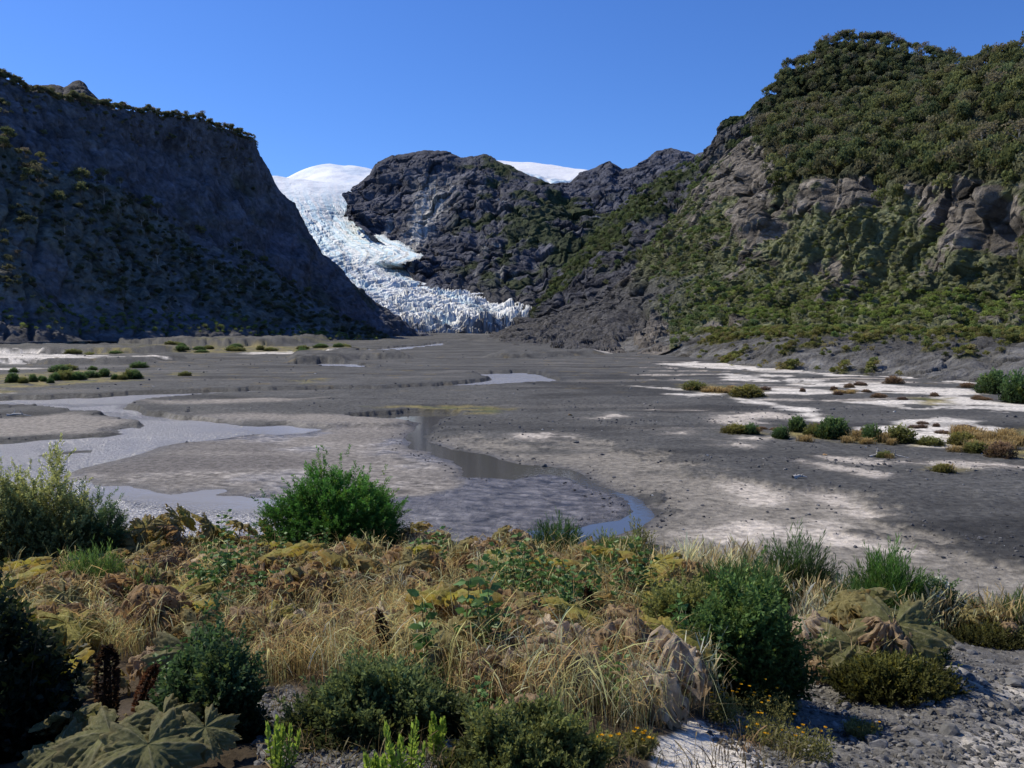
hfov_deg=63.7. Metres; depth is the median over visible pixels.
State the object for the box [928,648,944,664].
flowering herb
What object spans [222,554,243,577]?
leafy weed
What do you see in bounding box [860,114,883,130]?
tree
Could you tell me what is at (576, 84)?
sky
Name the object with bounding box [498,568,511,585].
leafy weed
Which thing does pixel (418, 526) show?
giant leaf plant
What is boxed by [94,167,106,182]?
tree
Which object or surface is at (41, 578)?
giant leaf plant
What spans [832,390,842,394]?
river flat shrub
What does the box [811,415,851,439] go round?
river flat shrub
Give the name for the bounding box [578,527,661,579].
olive shrub
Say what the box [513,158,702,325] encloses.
shaded spur
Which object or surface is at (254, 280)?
tree
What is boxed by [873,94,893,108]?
tree
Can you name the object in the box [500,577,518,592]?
leafy weed
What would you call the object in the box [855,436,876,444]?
grass tuft
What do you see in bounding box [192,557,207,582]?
leafy weed
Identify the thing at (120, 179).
tree
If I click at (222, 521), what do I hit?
leafy weed
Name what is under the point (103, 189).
tree
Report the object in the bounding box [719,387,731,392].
grass tuft
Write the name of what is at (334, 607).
giant leaf plant
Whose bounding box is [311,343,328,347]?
river flat shrub
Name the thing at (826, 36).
tree
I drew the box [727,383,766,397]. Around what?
river flat shrub
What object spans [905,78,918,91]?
tree
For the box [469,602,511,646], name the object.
leafy weed
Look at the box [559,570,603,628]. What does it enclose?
leafy weed
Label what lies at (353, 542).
giant leaf plant
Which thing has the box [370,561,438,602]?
giant leaf plant
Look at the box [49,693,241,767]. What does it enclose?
giant leaf plant
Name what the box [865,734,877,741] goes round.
stone
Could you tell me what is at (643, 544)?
giant leaf plant
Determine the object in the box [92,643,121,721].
seed spike
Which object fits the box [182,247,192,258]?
tree
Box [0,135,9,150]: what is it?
tree
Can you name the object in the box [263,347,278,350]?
river flat shrub
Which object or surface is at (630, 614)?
giant leaf plant
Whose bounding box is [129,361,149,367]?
river flat shrub
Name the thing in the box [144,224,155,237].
tree
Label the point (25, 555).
giant leaf plant
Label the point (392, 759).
bright herb
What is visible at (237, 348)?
river flat shrub
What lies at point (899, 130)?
tree
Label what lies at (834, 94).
tree
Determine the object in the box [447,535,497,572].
giant leaf plant
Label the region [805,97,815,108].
tree
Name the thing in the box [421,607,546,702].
giant leaf plant
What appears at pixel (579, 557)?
giant leaf plant
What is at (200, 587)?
giant leaf plant
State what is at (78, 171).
tree
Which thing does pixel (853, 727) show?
flowering herb
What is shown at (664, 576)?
giant leaf plant
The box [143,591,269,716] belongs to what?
dark leafy shrub
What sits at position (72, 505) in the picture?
leafy shrub
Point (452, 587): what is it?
giant leaf plant
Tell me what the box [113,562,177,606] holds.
leaf plant
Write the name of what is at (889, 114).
tree
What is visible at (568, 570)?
leafy weed
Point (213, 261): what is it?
tree
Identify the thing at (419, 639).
leafy weed
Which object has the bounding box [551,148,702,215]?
ridge
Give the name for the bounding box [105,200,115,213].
tree
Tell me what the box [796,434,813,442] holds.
grass tuft
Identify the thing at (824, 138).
tree
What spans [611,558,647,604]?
leafy weed
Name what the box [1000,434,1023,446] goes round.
grass tuft
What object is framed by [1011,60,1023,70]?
tree
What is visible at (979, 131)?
tree
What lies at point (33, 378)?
river flat shrub
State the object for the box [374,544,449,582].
giant leaf plant
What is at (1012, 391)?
river flat shrub
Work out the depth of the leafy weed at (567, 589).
8.43 m
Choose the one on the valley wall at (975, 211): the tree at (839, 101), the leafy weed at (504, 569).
the tree at (839, 101)
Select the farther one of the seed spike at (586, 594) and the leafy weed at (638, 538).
the leafy weed at (638, 538)
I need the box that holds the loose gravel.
[250,642,1023,767]
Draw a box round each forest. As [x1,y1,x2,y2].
[0,70,389,339]
[529,30,1023,346]
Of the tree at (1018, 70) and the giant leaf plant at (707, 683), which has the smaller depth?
the giant leaf plant at (707, 683)
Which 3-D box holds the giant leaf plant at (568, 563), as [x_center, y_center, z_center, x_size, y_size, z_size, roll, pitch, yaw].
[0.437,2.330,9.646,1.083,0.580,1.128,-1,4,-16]
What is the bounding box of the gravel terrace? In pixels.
[0,555,1023,767]
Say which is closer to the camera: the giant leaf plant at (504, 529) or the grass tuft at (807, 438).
the giant leaf plant at (504, 529)
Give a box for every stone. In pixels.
[349,750,356,756]
[770,750,783,757]
[792,714,799,721]
[840,709,846,715]
[842,702,851,707]
[851,754,862,758]
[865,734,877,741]
[869,739,887,748]
[872,756,881,761]
[878,754,888,762]
[890,725,906,732]
[908,739,922,746]
[912,749,923,754]
[918,695,934,706]
[921,738,931,742]
[934,708,946,715]
[934,740,943,746]
[939,723,960,735]
[942,752,951,759]
[947,710,954,716]
[954,643,965,651]
[957,667,968,674]
[966,649,977,654]
[968,676,979,680]
[969,712,982,720]
[976,675,987,685]
[976,745,989,752]
[982,659,993,662]
[988,702,995,709]
[989,675,997,680]
[995,721,1009,726]
[1000,701,1018,712]
[1004,677,1023,686]
[1012,676,1023,682]
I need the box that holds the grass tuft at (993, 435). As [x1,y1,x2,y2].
[982,431,998,440]
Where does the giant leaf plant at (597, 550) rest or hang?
on the gravel terrace
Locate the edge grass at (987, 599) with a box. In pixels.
[595,536,1023,631]
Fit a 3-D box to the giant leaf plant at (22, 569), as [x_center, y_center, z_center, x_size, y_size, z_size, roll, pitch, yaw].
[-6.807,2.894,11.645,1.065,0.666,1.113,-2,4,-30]
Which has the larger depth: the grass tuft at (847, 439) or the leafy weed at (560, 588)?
the grass tuft at (847, 439)
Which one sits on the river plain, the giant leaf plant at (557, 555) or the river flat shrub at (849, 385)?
the river flat shrub at (849, 385)
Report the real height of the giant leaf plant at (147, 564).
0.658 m
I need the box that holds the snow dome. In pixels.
[286,164,371,182]
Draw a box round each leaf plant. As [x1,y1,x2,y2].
[0,544,57,564]
[0,556,61,575]
[0,582,38,604]
[1,564,57,579]
[2,564,102,591]
[16,602,107,649]
[17,702,127,767]
[19,575,51,588]
[23,599,119,650]
[31,575,92,606]
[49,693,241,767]
[51,555,128,578]
[62,553,103,562]
[64,647,132,699]
[86,602,127,635]
[91,564,182,604]
[99,559,169,602]
[101,515,169,555]
[103,548,152,568]
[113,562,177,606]
[114,583,197,631]
[125,592,215,644]
[126,622,240,684]
[129,503,187,545]
[129,540,194,570]
[145,599,227,650]
[157,506,222,555]
[158,582,221,595]
[167,577,250,611]
[170,535,214,556]
[173,554,218,580]
[195,520,257,548]
[219,545,240,551]
[219,556,299,594]
[225,603,314,658]
[234,541,292,563]
[244,566,343,610]
[244,599,335,636]
[250,617,338,677]
[254,542,346,564]
[258,518,272,536]
[268,543,321,564]
[294,548,376,609]
[295,539,327,561]
[312,535,385,559]
[314,600,402,658]
[324,541,356,554]
[324,557,390,591]
[369,589,509,665]
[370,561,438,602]
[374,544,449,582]
[385,541,427,562]
[391,577,533,668]
[393,521,453,550]
[400,586,460,610]
[404,543,448,555]
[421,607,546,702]
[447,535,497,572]
[453,537,482,561]
[456,645,599,713]
[463,554,516,578]
[476,537,523,553]
[481,540,545,571]
[483,691,564,715]
[485,613,571,634]
[486,582,551,609]
[491,525,532,541]
[510,557,600,606]
[514,595,573,624]
[516,616,704,729]
[531,596,603,626]
[536,590,583,603]
[549,551,564,559]
[553,544,647,607]
[560,550,597,574]
[567,536,619,552]
[574,590,640,630]
[603,604,642,618]
[603,613,712,683]
[623,539,654,556]
[629,574,686,602]
[640,552,709,586]
[655,644,711,703]
[791,605,915,674]
[808,658,836,685]
[823,587,958,661]
[948,602,1022,639]
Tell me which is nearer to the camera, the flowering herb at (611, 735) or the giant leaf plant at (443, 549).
the flowering herb at (611, 735)
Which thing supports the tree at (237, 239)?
on the wooded fan
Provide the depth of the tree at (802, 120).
596.30 m
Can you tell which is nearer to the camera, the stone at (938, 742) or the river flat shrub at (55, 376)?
the stone at (938, 742)
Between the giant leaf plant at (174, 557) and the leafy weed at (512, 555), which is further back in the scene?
the giant leaf plant at (174, 557)
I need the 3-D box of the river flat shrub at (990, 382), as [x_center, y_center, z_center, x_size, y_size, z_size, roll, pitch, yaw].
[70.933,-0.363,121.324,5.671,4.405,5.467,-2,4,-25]
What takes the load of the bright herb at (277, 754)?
on the gravel terrace
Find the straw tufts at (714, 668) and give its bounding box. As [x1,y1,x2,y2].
[670,600,734,716]
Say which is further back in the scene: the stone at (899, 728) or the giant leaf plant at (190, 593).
the giant leaf plant at (190, 593)
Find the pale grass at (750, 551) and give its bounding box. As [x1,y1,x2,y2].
[671,532,774,574]
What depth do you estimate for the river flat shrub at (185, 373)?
169.40 m
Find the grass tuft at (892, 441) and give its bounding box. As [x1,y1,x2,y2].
[882,437,899,445]
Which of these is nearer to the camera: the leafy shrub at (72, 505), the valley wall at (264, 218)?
the leafy shrub at (72, 505)
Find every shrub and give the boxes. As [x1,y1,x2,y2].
[0,432,107,564]
[0,456,66,564]
[0,557,88,763]
[3,372,18,382]
[7,367,18,372]
[17,376,28,382]
[28,373,38,381]
[40,376,46,381]
[46,377,54,382]
[47,364,72,371]
[48,372,61,380]
[55,537,128,584]
[56,476,137,559]
[58,369,73,379]
[63,348,82,353]
[65,363,78,369]
[71,370,87,379]
[84,369,100,377]
[87,366,97,369]
[97,368,111,376]
[108,351,121,353]
[110,373,117,379]
[116,373,127,379]
[121,367,136,378]
[126,369,143,378]
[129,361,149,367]
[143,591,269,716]
[164,340,175,344]
[175,344,190,350]
[178,370,191,375]
[183,613,273,742]
[192,346,206,349]
[193,349,208,352]
[230,346,245,350]
[249,444,415,560]
[256,344,264,349]
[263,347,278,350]
[272,636,479,754]
[296,345,309,348]
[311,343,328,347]
[332,343,343,346]
[430,685,617,767]
[525,507,591,556]
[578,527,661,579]
[637,561,719,626]
[677,545,835,717]
[680,379,706,390]
[681,549,802,616]
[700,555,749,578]
[720,422,748,434]
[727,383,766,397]
[741,421,759,434]
[743,517,848,605]
[759,386,771,390]
[770,425,789,439]
[786,415,807,431]
[802,422,823,436]
[809,572,909,609]
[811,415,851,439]
[817,645,975,707]
[831,532,940,620]
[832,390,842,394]
[843,383,854,387]
[852,381,868,385]
[861,423,885,442]
[869,392,887,397]
[874,450,893,457]
[881,375,907,383]
[885,422,917,443]
[893,605,960,663]
[897,396,908,399]
[907,424,918,428]
[913,435,947,446]
[915,421,930,424]
[917,423,927,427]
[917,569,961,627]
[929,463,955,473]
[930,392,940,396]
[931,422,940,426]
[933,430,950,433]
[938,616,1023,650]
[945,431,975,445]
[949,594,984,622]
[956,382,974,387]
[962,439,988,453]
[970,367,1008,393]
[970,395,983,398]
[972,397,993,400]
[982,439,1018,458]
[983,582,1023,624]
[997,367,1023,403]
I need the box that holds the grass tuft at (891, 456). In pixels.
[883,453,894,458]
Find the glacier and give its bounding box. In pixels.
[272,176,531,333]
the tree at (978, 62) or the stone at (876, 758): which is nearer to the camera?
the stone at (876, 758)
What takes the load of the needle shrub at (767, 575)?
on the gravel terrace
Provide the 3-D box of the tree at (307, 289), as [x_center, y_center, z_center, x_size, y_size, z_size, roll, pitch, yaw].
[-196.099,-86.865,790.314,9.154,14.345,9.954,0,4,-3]
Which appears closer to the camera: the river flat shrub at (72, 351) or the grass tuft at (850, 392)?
the grass tuft at (850, 392)
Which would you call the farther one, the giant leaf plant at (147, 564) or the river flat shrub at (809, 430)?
the river flat shrub at (809, 430)
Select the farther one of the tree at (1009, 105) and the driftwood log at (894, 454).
the tree at (1009, 105)
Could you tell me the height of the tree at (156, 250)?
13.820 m
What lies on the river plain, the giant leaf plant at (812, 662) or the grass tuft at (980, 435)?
the grass tuft at (980, 435)
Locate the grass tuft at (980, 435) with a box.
[971,431,991,441]
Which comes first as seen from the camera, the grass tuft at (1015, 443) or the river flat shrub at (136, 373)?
the grass tuft at (1015, 443)
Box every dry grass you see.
[1,522,741,735]
[244,674,819,767]
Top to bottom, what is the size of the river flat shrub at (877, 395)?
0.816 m
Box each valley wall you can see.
[0,76,432,335]
[486,62,1023,354]
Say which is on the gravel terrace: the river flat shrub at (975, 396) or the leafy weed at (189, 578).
the leafy weed at (189, 578)
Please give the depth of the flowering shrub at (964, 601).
12.46 m
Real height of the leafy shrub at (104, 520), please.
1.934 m
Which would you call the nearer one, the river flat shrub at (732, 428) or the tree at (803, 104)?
the river flat shrub at (732, 428)
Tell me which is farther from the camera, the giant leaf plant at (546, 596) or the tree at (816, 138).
the tree at (816, 138)
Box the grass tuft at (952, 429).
[943,424,967,435]
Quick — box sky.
[0,0,1023,176]
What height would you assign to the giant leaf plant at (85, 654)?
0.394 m
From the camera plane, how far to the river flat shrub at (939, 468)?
55.69 m
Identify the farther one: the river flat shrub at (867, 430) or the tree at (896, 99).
the tree at (896, 99)
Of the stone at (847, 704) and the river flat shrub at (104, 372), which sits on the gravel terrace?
the stone at (847, 704)
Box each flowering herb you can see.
[587,727,631,762]
[616,725,660,759]
[704,687,742,727]
[726,678,796,729]
[738,712,789,749]
[763,697,801,722]
[777,721,836,765]
[839,715,882,740]
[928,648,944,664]
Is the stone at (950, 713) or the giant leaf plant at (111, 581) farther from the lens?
the giant leaf plant at (111, 581)
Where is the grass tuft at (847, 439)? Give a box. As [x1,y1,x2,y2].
[840,435,854,442]
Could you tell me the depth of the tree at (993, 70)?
429.56 m
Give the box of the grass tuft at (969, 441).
[960,438,978,451]
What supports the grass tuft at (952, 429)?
on the river plain
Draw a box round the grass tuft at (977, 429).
[967,426,987,432]
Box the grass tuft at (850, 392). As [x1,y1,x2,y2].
[843,390,855,393]
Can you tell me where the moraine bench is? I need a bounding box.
[618,331,1023,382]
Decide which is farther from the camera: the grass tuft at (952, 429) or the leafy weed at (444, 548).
the grass tuft at (952, 429)
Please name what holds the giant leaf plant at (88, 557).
on the gravel terrace
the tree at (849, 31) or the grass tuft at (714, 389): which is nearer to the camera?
the grass tuft at (714, 389)
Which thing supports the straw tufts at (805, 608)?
on the gravel terrace
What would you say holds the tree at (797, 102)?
on the valley wall at (975, 211)
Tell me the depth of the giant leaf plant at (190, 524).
15.96 m
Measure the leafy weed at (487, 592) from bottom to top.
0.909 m
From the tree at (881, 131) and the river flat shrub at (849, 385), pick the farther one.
the tree at (881, 131)
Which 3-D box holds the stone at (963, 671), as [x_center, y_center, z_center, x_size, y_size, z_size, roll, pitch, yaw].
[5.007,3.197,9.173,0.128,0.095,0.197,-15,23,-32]
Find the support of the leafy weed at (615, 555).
on the gravel terrace
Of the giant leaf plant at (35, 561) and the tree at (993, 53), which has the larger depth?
the tree at (993, 53)
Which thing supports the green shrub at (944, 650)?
on the gravel terrace
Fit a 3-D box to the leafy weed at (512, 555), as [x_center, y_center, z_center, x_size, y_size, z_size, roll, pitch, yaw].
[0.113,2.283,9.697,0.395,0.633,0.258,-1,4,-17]
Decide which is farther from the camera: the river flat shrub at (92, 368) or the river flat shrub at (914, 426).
the river flat shrub at (92, 368)
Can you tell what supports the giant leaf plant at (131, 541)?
on the gravel terrace
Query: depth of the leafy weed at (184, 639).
6.05 m
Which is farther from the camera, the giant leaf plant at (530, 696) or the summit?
the summit
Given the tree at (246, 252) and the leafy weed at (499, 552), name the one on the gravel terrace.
the leafy weed at (499, 552)
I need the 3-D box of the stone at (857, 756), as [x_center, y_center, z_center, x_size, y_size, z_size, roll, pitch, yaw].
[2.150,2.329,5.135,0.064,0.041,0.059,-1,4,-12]
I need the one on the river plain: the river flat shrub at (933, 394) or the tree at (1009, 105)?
the river flat shrub at (933, 394)
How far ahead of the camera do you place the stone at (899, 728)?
6.18 m
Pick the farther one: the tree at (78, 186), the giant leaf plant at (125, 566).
the tree at (78, 186)
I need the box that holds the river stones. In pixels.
[0,349,1023,595]
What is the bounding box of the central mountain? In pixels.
[342,150,611,310]
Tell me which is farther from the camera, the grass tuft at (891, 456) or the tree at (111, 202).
the tree at (111, 202)
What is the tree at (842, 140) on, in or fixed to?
on the valley wall at (975, 211)
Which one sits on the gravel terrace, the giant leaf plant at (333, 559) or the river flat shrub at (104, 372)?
the giant leaf plant at (333, 559)
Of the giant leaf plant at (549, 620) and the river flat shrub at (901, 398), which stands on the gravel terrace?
the giant leaf plant at (549, 620)
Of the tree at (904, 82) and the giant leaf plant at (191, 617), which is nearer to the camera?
the giant leaf plant at (191, 617)
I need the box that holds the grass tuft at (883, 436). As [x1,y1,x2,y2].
[872,431,893,442]
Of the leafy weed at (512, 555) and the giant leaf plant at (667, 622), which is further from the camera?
the leafy weed at (512, 555)
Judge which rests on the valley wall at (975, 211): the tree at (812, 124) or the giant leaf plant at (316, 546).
the tree at (812, 124)
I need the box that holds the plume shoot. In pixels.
[624,510,659,555]
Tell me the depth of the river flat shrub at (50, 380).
147.23 m
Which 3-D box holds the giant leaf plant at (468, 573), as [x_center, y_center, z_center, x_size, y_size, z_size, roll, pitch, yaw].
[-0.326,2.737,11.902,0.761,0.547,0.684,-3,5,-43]
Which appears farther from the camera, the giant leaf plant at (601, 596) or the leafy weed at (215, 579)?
the leafy weed at (215, 579)
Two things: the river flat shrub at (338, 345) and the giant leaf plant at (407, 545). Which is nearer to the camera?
the giant leaf plant at (407, 545)
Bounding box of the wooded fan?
[0,140,387,342]
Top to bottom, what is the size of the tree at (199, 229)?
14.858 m
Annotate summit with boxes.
[698,41,945,181]
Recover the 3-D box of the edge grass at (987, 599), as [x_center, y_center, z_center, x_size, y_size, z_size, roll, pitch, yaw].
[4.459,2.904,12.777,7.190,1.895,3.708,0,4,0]
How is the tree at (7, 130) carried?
on the wooded fan
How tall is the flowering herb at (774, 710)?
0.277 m
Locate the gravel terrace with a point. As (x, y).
(242, 755)
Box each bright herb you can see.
[264,714,300,767]
[363,751,387,767]
[383,717,425,767]
[427,711,446,755]
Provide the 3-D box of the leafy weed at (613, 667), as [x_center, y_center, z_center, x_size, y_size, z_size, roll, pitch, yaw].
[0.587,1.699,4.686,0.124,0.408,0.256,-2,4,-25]
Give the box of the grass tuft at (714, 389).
[701,386,727,392]
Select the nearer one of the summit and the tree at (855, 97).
the tree at (855, 97)
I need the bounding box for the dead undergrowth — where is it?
[5,543,742,743]
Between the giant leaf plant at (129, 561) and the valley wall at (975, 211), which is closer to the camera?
the giant leaf plant at (129, 561)
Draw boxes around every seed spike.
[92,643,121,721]
[131,663,159,711]
[375,609,391,663]
[582,585,595,628]
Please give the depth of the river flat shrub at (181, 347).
345.20 m
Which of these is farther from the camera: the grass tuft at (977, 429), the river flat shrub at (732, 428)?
the river flat shrub at (732, 428)
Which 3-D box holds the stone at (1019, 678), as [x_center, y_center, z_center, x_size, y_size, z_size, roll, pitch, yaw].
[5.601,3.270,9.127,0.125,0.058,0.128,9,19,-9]
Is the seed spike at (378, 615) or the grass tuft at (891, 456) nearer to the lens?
the seed spike at (378, 615)
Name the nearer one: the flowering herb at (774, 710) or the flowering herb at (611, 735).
the flowering herb at (611, 735)
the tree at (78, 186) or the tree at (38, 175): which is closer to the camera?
the tree at (38, 175)
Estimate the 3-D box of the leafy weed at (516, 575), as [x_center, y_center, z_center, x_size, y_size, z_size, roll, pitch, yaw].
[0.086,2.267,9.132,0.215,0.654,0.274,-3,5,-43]
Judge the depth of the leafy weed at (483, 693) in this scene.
3.85 m
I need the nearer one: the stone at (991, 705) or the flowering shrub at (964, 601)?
the stone at (991, 705)
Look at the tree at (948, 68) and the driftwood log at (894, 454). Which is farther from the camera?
the tree at (948, 68)
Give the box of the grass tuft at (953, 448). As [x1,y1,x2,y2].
[941,444,963,452]
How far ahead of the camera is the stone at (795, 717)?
6.37 m
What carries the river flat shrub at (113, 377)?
on the river plain
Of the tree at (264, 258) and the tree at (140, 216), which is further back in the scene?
the tree at (264, 258)
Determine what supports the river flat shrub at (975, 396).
on the river plain
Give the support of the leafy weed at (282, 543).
on the gravel terrace
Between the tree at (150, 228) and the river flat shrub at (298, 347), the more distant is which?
the tree at (150, 228)
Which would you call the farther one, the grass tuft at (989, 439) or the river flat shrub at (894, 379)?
the river flat shrub at (894, 379)
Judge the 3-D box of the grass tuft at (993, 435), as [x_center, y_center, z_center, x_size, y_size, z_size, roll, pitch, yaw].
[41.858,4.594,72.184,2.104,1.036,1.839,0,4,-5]
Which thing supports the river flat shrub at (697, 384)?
on the river plain
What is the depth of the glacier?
1620.30 m
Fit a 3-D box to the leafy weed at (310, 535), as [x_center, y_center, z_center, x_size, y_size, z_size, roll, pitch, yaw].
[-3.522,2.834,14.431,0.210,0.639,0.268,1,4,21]
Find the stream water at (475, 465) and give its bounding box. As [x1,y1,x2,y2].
[368,413,654,543]
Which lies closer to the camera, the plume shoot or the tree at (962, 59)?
the plume shoot
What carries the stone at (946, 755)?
on the gravel terrace
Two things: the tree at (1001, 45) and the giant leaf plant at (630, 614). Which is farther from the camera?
the tree at (1001, 45)
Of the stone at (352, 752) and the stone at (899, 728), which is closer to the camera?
the stone at (352, 752)
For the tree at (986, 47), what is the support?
on the valley wall at (975, 211)
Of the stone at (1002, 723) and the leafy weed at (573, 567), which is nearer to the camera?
the stone at (1002, 723)
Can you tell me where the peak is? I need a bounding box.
[30,80,114,109]
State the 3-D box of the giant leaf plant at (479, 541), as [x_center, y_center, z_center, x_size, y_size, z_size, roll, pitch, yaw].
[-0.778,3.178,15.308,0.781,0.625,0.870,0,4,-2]
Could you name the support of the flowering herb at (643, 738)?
on the gravel terrace
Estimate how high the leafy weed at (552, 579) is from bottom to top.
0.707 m
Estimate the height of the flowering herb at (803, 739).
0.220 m
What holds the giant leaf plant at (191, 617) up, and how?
on the gravel terrace
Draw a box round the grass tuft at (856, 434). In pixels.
[846,429,863,440]
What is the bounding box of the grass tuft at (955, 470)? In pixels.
[938,463,956,472]
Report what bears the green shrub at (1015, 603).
on the gravel terrace
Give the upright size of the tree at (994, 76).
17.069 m
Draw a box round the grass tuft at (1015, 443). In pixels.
[1004,439,1022,449]
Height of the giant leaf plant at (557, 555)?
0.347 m
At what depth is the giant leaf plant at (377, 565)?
10.28 m
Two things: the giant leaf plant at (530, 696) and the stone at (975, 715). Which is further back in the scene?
the stone at (975, 715)
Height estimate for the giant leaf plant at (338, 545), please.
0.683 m
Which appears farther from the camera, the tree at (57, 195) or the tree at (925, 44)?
the tree at (925, 44)
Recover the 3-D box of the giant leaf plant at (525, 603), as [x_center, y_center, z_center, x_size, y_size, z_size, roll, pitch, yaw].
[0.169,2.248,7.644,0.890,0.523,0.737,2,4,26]
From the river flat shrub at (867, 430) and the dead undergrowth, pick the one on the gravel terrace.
the dead undergrowth
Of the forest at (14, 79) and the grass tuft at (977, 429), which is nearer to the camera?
the grass tuft at (977, 429)
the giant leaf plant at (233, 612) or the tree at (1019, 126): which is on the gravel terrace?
the giant leaf plant at (233, 612)
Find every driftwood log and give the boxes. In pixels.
[6,411,30,415]
[792,474,806,478]
[868,448,907,457]
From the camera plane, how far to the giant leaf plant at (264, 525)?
16.90 m
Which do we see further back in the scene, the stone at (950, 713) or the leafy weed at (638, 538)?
the leafy weed at (638, 538)
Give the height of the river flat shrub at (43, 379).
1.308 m
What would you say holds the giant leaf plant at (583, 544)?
on the gravel terrace
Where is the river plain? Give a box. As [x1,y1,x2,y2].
[0,333,1023,608]
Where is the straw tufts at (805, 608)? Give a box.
[784,578,917,684]
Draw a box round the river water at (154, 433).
[0,343,555,536]
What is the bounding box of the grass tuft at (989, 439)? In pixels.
[979,438,999,442]
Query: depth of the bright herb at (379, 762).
3.39 m
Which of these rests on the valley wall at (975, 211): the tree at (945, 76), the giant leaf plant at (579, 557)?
the tree at (945, 76)
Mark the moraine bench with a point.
(910, 358)
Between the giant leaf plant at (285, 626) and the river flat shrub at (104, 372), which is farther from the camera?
the river flat shrub at (104, 372)
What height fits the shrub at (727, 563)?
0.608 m
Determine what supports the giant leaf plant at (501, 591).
on the gravel terrace
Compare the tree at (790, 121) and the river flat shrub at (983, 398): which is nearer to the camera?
the river flat shrub at (983, 398)
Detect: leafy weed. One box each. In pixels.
[147,645,172,685]
[175,631,199,660]
[185,561,221,587]
[187,568,216,585]
[191,551,226,585]
[191,564,218,582]
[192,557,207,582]
[198,530,234,572]
[200,569,224,585]
[201,509,233,547]
[211,533,236,580]
[217,581,235,613]
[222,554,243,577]
[230,533,263,564]
[231,545,247,576]
[234,573,260,598]
[248,562,281,602]
[274,532,299,558]
[282,573,292,605]
[304,527,315,543]
[319,525,330,547]
[406,576,483,678]
[408,526,445,571]
[435,537,447,573]
[465,554,507,651]
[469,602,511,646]
[472,675,493,726]
[480,559,510,584]
[487,576,510,589]
[489,532,525,579]
[493,553,512,581]
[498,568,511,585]
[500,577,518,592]
[505,551,535,578]
[507,558,527,590]
[510,614,534,644]
[514,537,554,590]
[516,551,543,589]
[517,581,532,591]
[523,567,556,594]
[530,567,572,606]
[534,555,559,592]
[540,571,578,623]
[541,568,570,594]
[555,559,590,591]
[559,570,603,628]
[559,585,580,601]
[563,558,594,601]
[584,546,603,579]
[588,567,624,606]
[591,539,619,572]
[600,645,629,714]
[606,551,618,576]
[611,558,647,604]
[628,536,660,605]
[664,591,691,679]
[700,615,732,693]
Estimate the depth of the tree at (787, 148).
519.34 m
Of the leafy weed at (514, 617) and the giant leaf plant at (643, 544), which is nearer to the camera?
the leafy weed at (514, 617)
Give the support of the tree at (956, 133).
on the valley wall at (975, 211)
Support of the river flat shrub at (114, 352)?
on the river plain
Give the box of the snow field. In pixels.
[497,160,585,183]
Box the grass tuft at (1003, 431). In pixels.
[992,427,1018,438]
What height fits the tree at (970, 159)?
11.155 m
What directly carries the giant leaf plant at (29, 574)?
on the gravel terrace
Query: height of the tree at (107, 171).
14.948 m
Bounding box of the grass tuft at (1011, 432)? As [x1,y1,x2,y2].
[1000,430,1021,436]
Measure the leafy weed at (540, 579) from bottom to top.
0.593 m
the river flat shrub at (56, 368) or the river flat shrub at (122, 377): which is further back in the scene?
the river flat shrub at (56, 368)
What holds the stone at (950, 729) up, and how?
on the gravel terrace
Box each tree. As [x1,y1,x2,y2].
[0,126,17,140]
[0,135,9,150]
[20,167,36,186]
[27,163,42,178]
[34,171,43,183]
[35,151,45,159]
[48,190,66,201]
[59,220,69,235]
[71,180,87,198]
[72,167,89,178]
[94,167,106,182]
[95,185,110,203]
[96,167,111,181]
[102,204,113,216]
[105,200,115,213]
[115,177,123,182]
[134,213,146,225]
[140,195,153,202]
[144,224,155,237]
[151,247,162,263]
[154,202,162,214]
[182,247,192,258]
[195,225,205,234]
[206,259,218,269]
[230,237,241,249]
[242,250,250,257]
[249,277,257,287]
[258,256,267,261]
[261,280,269,287]
[302,286,311,293]
[766,113,775,119]
[774,112,788,120]
[777,144,795,161]
[784,132,798,140]
[787,114,800,125]
[792,99,800,105]
[796,101,806,108]
[798,116,807,124]
[803,123,813,130]
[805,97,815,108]
[807,91,822,101]
[810,134,825,142]
[812,103,823,111]
[814,133,834,145]
[815,118,825,125]
[820,33,830,40]
[828,96,837,103]
[832,90,843,96]
[833,98,847,110]
[834,31,845,35]
[835,135,849,149]
[846,28,855,37]
[850,86,861,101]
[853,93,864,106]
[859,31,868,38]
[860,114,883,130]
[863,108,880,116]
[868,125,885,147]
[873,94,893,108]
[881,80,895,90]
[881,111,893,122]
[888,117,906,134]
[890,92,909,107]
[893,127,912,139]
[895,80,907,86]
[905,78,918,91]
[908,74,921,82]
[914,93,936,106]
[920,41,929,51]
[927,72,941,81]
[940,123,963,141]
[942,71,954,79]
[944,46,956,52]
[944,64,958,71]
[947,99,970,123]
[954,61,970,70]
[957,55,976,75]
[959,150,974,168]
[962,59,985,71]
[968,125,994,140]
[968,137,995,156]
[978,120,999,132]
[980,44,994,52]
[984,69,1011,84]
[988,50,1006,58]
[990,42,1007,51]
[990,65,1000,72]
[995,44,1007,53]
[998,98,1015,114]
[1001,118,1023,138]
[1008,41,1021,48]
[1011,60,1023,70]
[1014,67,1023,73]
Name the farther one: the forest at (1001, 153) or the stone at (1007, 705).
the forest at (1001, 153)
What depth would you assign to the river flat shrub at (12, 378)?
148.31 m
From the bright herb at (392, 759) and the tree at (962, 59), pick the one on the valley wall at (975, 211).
the tree at (962, 59)
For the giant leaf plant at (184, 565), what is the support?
on the gravel terrace
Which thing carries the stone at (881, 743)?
on the gravel terrace
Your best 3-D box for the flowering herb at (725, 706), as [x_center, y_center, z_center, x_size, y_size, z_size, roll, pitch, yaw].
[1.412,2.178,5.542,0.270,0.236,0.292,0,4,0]

